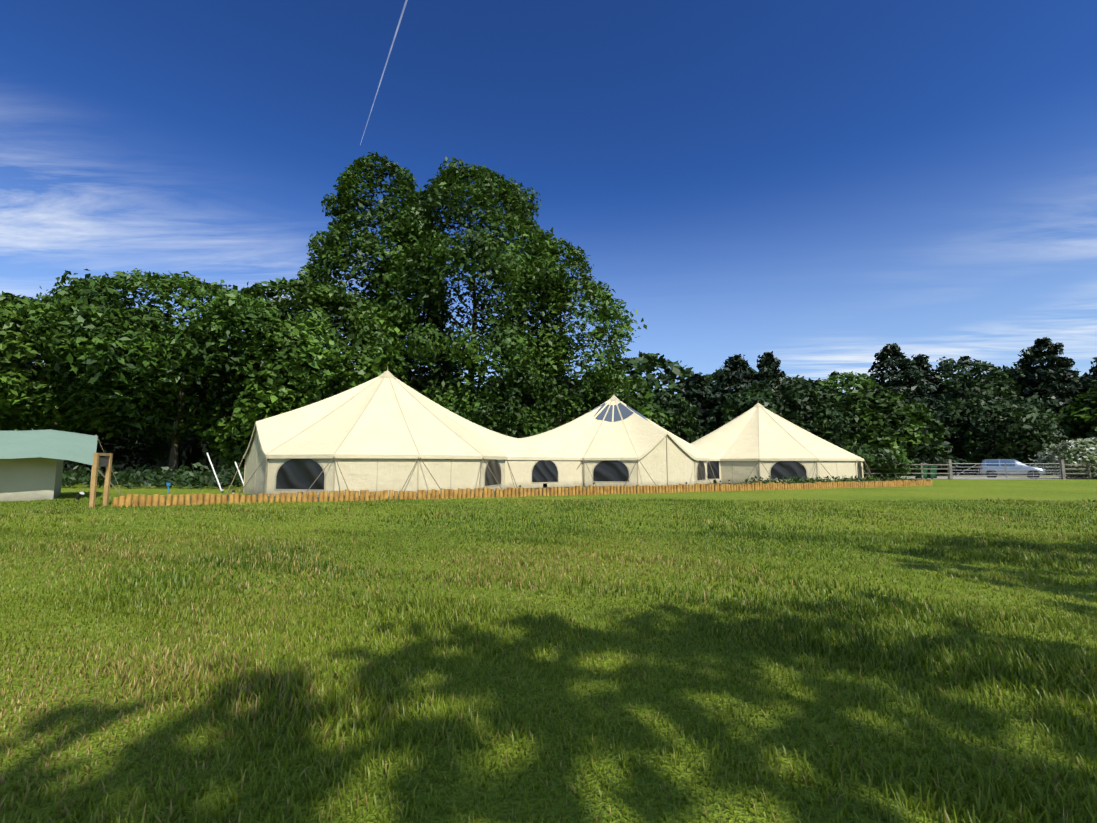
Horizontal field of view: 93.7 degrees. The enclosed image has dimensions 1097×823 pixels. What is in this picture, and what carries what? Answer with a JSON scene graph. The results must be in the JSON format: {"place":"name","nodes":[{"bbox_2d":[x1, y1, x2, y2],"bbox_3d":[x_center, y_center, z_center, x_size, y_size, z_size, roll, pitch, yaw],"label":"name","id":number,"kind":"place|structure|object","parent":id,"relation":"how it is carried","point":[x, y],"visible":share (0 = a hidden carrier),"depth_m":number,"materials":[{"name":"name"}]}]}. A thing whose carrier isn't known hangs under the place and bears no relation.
{"place":"outdoors","nodes":[
{"label":"outdoors","id":0,"kind":"place"},
{"bbox_2d":[243,423,545,496],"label":"big tent walls","id":1,"kind":"structure","parent":0,"point":[359,472],"depth_m":18.90,"materials":[{"name":"beige fabric"}]},
{"bbox_2d":[245,376,543,456],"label":"tent roof","id":2,"kind":"structure","parent":1,"relation":"on","point":[380,427],"depth_m":20.78,"materials":[{"name":"beige fabric"}]},
{"bbox_2d":[274,458,861,491],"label":"tent windows","id":3,"kind":"structure","parent":1,"relation":"in","point":[297,474],"depth_m":25.61,"materials":[{"name":"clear plastic"}]},
{"bbox_2d":[0,473,1096,822],"bbox_3d":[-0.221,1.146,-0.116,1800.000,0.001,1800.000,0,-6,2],"label":"ground","id":4,"kind":"structure","parent":0,"point":[1026,491],"depth_m":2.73,"materials":[{"name":"green plant"}]},
{"bbox_2d":[0,429,122,501],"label":"safari tent","id":5,"kind":"object","parent":4,"relation":"on","point":[31,463],"visible":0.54,"depth_m":16.67,"materials":[{"name":"green canvas"},{"name":"beige canvas"},{"name":"wood"}]},
{"bbox_2d":[0,321,143,445],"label":"tree","id":6,"kind":"object","parent":4,"relation":"on","point":[76,430],"depth_m":39.45,"materials":[{"name":"green plant"}]},
{"bbox_2d":[76,492,83,502],"bbox_3d":[-13.842,2.545,15.184,0.227,0.343,0.130,-1,-6,13],"label":"spotlight","id":7,"kind":"object","parent":4,"relation":"on","point":[79,495],"visible":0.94,"depth_m":15.16,"materials":[{"name":"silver plastic"}]},
{"bbox_2d":[2,297,191,472],"bbox_3d":[-40.979,-2.680,48.164,19.547,17.509,19.238,0,-6,2],"label":"tree","id":8,"kind":"object","parent":4,"relation":"on","point":[150,455],"visible":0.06,"depth_m":46.23,"materials":[{"name":"green plant"}]},
{"bbox_2d":[89,453,112,507],"bbox_3d":[-12.272,1.883,14.106,0.090,1.480,0.720,1,-6,-14],"label":"sign frame","id":9,"kind":"object","parent":4,"relation":"on","point":[98,461],"visible":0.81,"depth_m":14.08,"materials":[{"name":"brown wood"}]},
{"bbox_2d":[0,283,207,438],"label":"tree","id":10,"kind":"object","parent":4,"relation":"on","point":[14,312],"visible":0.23,"depth_m":32.60,"materials":[{"name":"green plant"}]},
{"bbox_2d":[62,462,244,488],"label":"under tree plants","id":11,"kind":"object","parent":4,"relation":"on","point":[189,478],"visible":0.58,"depth_m":25.14,"materials":[{"name":"green plant"}]},
{"bbox_2d":[21,268,335,472],"bbox_3d":[-25.995,-2.658,38.245,21.122,15.432,20.492,0,-6,2],"label":"tree","id":12,"kind":"object","parent":4,"relation":"on","point":[91,303],"visible":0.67,"depth_m":32.18,"materials":[{"name":"green plant"}]},
{"bbox_2d":[167,453,243,492],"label":"poles","id":13,"kind":"object","parent":4,"relation":"on","point":[168,484],"visible":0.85,"depth_m":22.50,"materials":[{"name":"white metal"}]},
{"bbox_2d":[173,273,417,471],"bbox_3d":[-19.338,-3.091,40.309,18.891,16.737,17.371,0,-6,2],"label":"tree","id":14,"kind":"object","parent":4,"relation":"on","point":[313,323],"visible":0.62,"depth_m":35.44,"materials":[{"name":"green plant"}]},
{"bbox_2d":[225,366,518,495],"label":"tent seams","id":15,"kind":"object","parent":4,"relation":"on","point":[388,374],"depth_m":19.82,"materials":[{"name":"beige fabric"}]},
{"bbox_2d":[284,151,466,405],"bbox_3d":[-16.039,-9.569,48.425,17.088,31.291,16.047,0,-6,2],"label":"tree","id":16,"kind":"object","parent":4,"relation":"on","point":[330,256],"visible":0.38,"depth_m":45.41,"materials":[{"name":"green plant"}]},
{"bbox_2d":[165,489,619,501],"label":"bed plants","id":17,"kind":"object","parent":4,"relation":"on","point":[369,496],"visible":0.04,"depth_m":17.40,"materials":[{"name":"green plant"}]},
{"bbox_2d":[131,483,739,505],"bbox_3d":[2.771,3.696,24.756,35.272,0.001,8.450,3,-6,-23],"label":"planting bed","id":18,"kind":"object","parent":4,"relation":"on","point":[426,496],"depth_m":19.02,"materials":[{"name":"green plant"}]},
{"bbox_2d":[221,480,729,493],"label":"garden lights","id":19,"kind":"object","parent":18,"relation":"on","point":[222,489],"visible":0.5,"depth_m":20.97,"materials":[{"name":"black plastic"}]},
{"bbox_2d":[735,475,920,483],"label":"bed plants","id":20,"kind":"object","parent":18,"relation":"on","point":[802,480],"visible":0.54,"depth_m":26.38,"materials":[{"name":"green plant"}]},
{"bbox_2d":[339,157,578,437],"bbox_3d":[-7.817,-8.605,48.984,21.700,29.446,21.178,0,-6,2],"label":"tree","id":21,"kind":"object","parent":4,"relation":"on","point":[482,248],"visible":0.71,"depth_m":42.43,"materials":[{"name":"green plant"}]},
{"bbox_2d":[112,478,931,506],"bbox_3d":[5.242,3.176,21.446,36.372,0.418,8.308,4,-7,-36],"label":"log roll edging","id":22,"kind":"object","parent":4,"relation":"on","point":[432,494],"visible":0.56,"depth_m":18.01,"materials":[{"name":"brown wood"}]},
{"bbox_2d":[43,369,1079,474],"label":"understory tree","id":23,"kind":"object","parent":4,"relation":"on","point":[190,454],"visible":0.02,"depth_m":54.71,"materials":[{"name":"green plant"}]},
{"bbox_2d":[482,236,646,437],"bbox_3d":[1.228,-5.438,49.905,16.210,23.427,14.268,0,-6,2],"label":"tree","id":24,"kind":"object","parent":4,"relation":"on","point":[593,291],"visible":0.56,"depth_m":46.42,"materials":[{"name":"green plant"}]},
{"bbox_2d":[562,374,677,431],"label":"tree","id":25,"kind":"object","parent":4,"relation":"on","point":[643,405],"visible":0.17,"depth_m":52.65,"materials":[{"name":"green plant"}]},
{"bbox_2d":[573,351,714,429],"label":"tree","id":26,"kind":"object","parent":4,"relation":"on","point":[647,363],"visible":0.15,"depth_m":65.49,"materials":[{"name":"green plant"}]},
{"bbox_2d":[577,395,718,486],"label":"tent seams","id":27,"kind":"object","parent":4,"relation":"on","point":[614,397],"depth_m":28.16,"materials":[{"name":"beige fabric"}]},
{"bbox_2d":[666,435,667,484],"bbox_3d":[6.334,2.568,27.444,0.046,2.800,0.046,2,-6,-20],"label":"tent pole","id":28,"kind":"object","parent":27,"relation":"attached to","point":[667,460],"visible":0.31,"depth_m":27.41,"materials":[{"name":"wood"}]},
{"bbox_2d":[632,388,702,442],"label":"tree","id":29,"kind":"object","parent":4,"relation":"on","point":[689,417],"visible":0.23,"depth_m":54.23,"materials":[{"name":"green plant"}]},
{"bbox_2d":[672,372,721,442],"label":"tree","id":30,"kind":"object","parent":4,"relation":"on","point":[697,391],"visible":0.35,"depth_m":58.63,"materials":[{"name":"green plant"}]},
{"bbox_2d":[676,366,790,408],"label":"tree","id":31,"kind":"object","parent":4,"relation":"on","point":[711,377],"visible":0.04,"depth_m":67.46,"materials":[{"name":"green plant"}]},
{"bbox_2d":[699,354,787,428],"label":"tree","id":32,"kind":"object","parent":4,"relation":"on","point":[734,373],"visible":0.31,"depth_m":58.76,"materials":[{"name":"green plant"}]},
{"bbox_2d":[752,351,803,417],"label":"tree","id":33,"kind":"object","parent":4,"relation":"on","point":[768,365],"visible":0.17,"depth_m":62.13,"materials":[{"name":"green plant"}]},
{"bbox_2d":[710,371,865,449],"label":"tree","id":34,"kind":"object","parent":4,"relation":"on","point":[801,394],"visible":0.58,"depth_m":50.56,"materials":[{"name":"green plant"}]},
{"bbox_2d":[732,403,872,483],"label":"tent seams","id":35,"kind":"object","parent":4,"relation":"on","point":[758,405],"depth_m":31.43,"materials":[{"name":"beige fabric"}]},
{"bbox_2d":[776,371,915,456],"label":"tree","id":36,"kind":"object","parent":4,"relation":"on","point":[862,386],"visible":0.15,"depth_m":53.18,"materials":[{"name":"green plant"}]},
{"bbox_2d":[843,443,920,477],"bbox_3d":[26.174,4.078,42.205,5.922,3.006,6.083,0,-6,2],"label":"bush","id":37,"kind":"object","parent":4,"relation":"on","point":[897,458],"visible":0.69,"depth_m":40.28,"materials":[{"name":"green plant"}]},
{"bbox_2d":[816,392,952,475],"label":"tree","id":38,"kind":"object","parent":4,"relation":"on","point":[912,424],"visible":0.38,"depth_m":50.94,"materials":[{"name":"green plant"}]},
{"bbox_2d":[841,381,960,472],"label":"tree","id":39,"kind":"object","parent":4,"relation":"on","point":[940,466],"depth_m":65.58,"materials":[{"name":"green plant"}]},
{"bbox_2d":[855,343,972,470],"bbox_3d":[37.155,-0.372,56.179,12.848,14.555,13.680,-4,-7,34],"label":"tree","id":40,"kind":"object","parent":4,"relation":"on","point":[891,357],"visible":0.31,"depth_m":54.07,"materials":[{"name":"green plant"}]},
{"bbox_2d":[908,354,981,467],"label":"tree","id":41,"kind":"object","parent":4,"relation":"on","point":[923,365],"visible":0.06,"depth_m":59.35,"materials":[{"name":"green plant"}]},
{"bbox_2d":[941,372,1014,472],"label":"tree","id":42,"kind":"object","parent":4,"relation":"on","point":[969,385],"visible":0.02,"depth_m":65.84,"materials":[{"name":"green plant"}]},
{"bbox_2d":[863,463,1096,479],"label":"post rail fence","id":43,"kind":"object","parent":4,"relation":"on","point":[1088,468],"visible":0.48,"depth_m":39.72,"materials":[{"name":"brown wood"}]},
{"bbox_2d":[922,356,1052,471],"bbox_3d":[50.030,0.270,60.386,14.382,14.404,14.442,-5,-8,41],"label":"tree","id":44,"kind":"object","parent":4,"relation":"on","point":[1005,384],"visible":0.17,"depth_m":57.53,"materials":[{"name":"green plant"}]},
{"bbox_2d":[937,386,1068,474],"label":"tree","id":45,"kind":"object","parent":4,"relation":"on","point":[1038,415],"visible":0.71,"depth_m":50.68,"materials":[{"name":"green plant"}]},
{"bbox_2d":[979,459,1045,478],"bbox_3d":[38.718,4.798,43.001,4.090,1.641,2.180,-5,-8,40],"label":"silver car","id":46,"kind":"object","parent":4,"relation":"on","point":[1011,469],"visible":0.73,"depth_m":42.55,"materials":[{"name":"grey paint"}]},
{"bbox_2d":[968,479,1068,479],"bbox_3d":[35.185,5.229,39.730,8.400,0.001,1.910,0,-6,2],"label":"gate apron","id":47,"kind":"object","parent":4,"relation":"on","point":[1018,479],"visible":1,"depth_m":38.90,"materials":[{"name":"green plant"}]},
{"bbox_2d":[947,459,1065,478],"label":"field gate","id":48,"kind":"structure","parent":47,"relation":"on","point":[1061,470],"depth_m":39.53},
{"bbox_2d":[990,366,1081,387],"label":"tree","id":49,"kind":"object","parent":4,"relation":"on","point":[1021,371],"visible":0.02,"depth_m":71.58,"materials":[{"name":"green plant"}]},
{"bbox_2d":[1002,337,1096,474],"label":"tree","id":50,"kind":"object","parent":4,"relation":"on","point":[1058,365],"visible":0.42,"depth_m":55.28,"materials":[{"name":"green plant"}]},
{"bbox_2d":[1029,437,1096,478],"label":"hawthorn bush","id":51,"kind":"object","parent":4,"relation":"on","point":[1052,453],"visible":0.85,"depth_m":41.21,"materials":[{"name":"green plant"}]},
{"bbox_2d":[1052,380,1096,458],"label":"tree","id":52,"kind":"object","parent":4,"relation":"on","point":[1081,416],"visible":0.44,"depth_m":51.94,"materials":[{"name":"green plant"}]},
{"bbox_2d":[1066,357,1096,467],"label":"tree","id":53,"kind":"object","parent":4,"relation":"on","point":[1093,371],"visible":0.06,"depth_m":57.13,"materials":[{"name":"green plant"}]},
{"bbox_2d":[0,0,1096,395],"label":"sky","id":54,"kind":"structure","parent":0,"point":[821,186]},
{"bbox_2d":[546,432,713,486],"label":"tent walls","id":55,"kind":"structure","parent":0,"point":[653,459],"depth_m":27.08,"materials":[{"name":"beige fabric"}]},
{"bbox_2d":[520,399,713,458],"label":"tent roof","id":56,"kind":"structure","parent":55,"relation":"on","point":[573,438],"depth_m":28.45,"materials":[{"name":"beige fabric"}]},
{"bbox_2d":[588,403,647,421],"bbox_3d":[4.140,0.162,32.429,4.495,1.363,4.488,0,-6,2],"label":"tent skylight","id":57,"kind":"object","parent":56,"relation":"in","point":[625,411],"visible":0.44,"depth_m":30.92,"materials":[{"name":"grey"}]},
{"bbox_2d":[714,458,863,483],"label":"tent walls","id":58,"kind":"structure","parent":0,"point":[743,468],"depth_m":30.75,"materials":[{"name":"beige fabric"}]},
{"bbox_2d":[690,407,862,458],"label":"tent roof","id":59,"kind":"structure","parent":58,"relation":"on","point":[737,438],"depth_m":32.94,"materials":[{"name":"beige fabric"}]},
{"bbox_2d":[864,476,1091,478],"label":"lane gravel","id":60,"kind":"structure","parent":0,"point":[972,477],"depth_m":44.95,"materials":[{"name":"gravel"}]},
{"bbox_2d":[914,466,937,478],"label":"wheelie bins","id":61,"kind":"object","parent":60,"relation":"on","point":[926,476],"visible":0.77,"depth_m":40.41,"materials":[{"name":"green plastic"}]}
]}

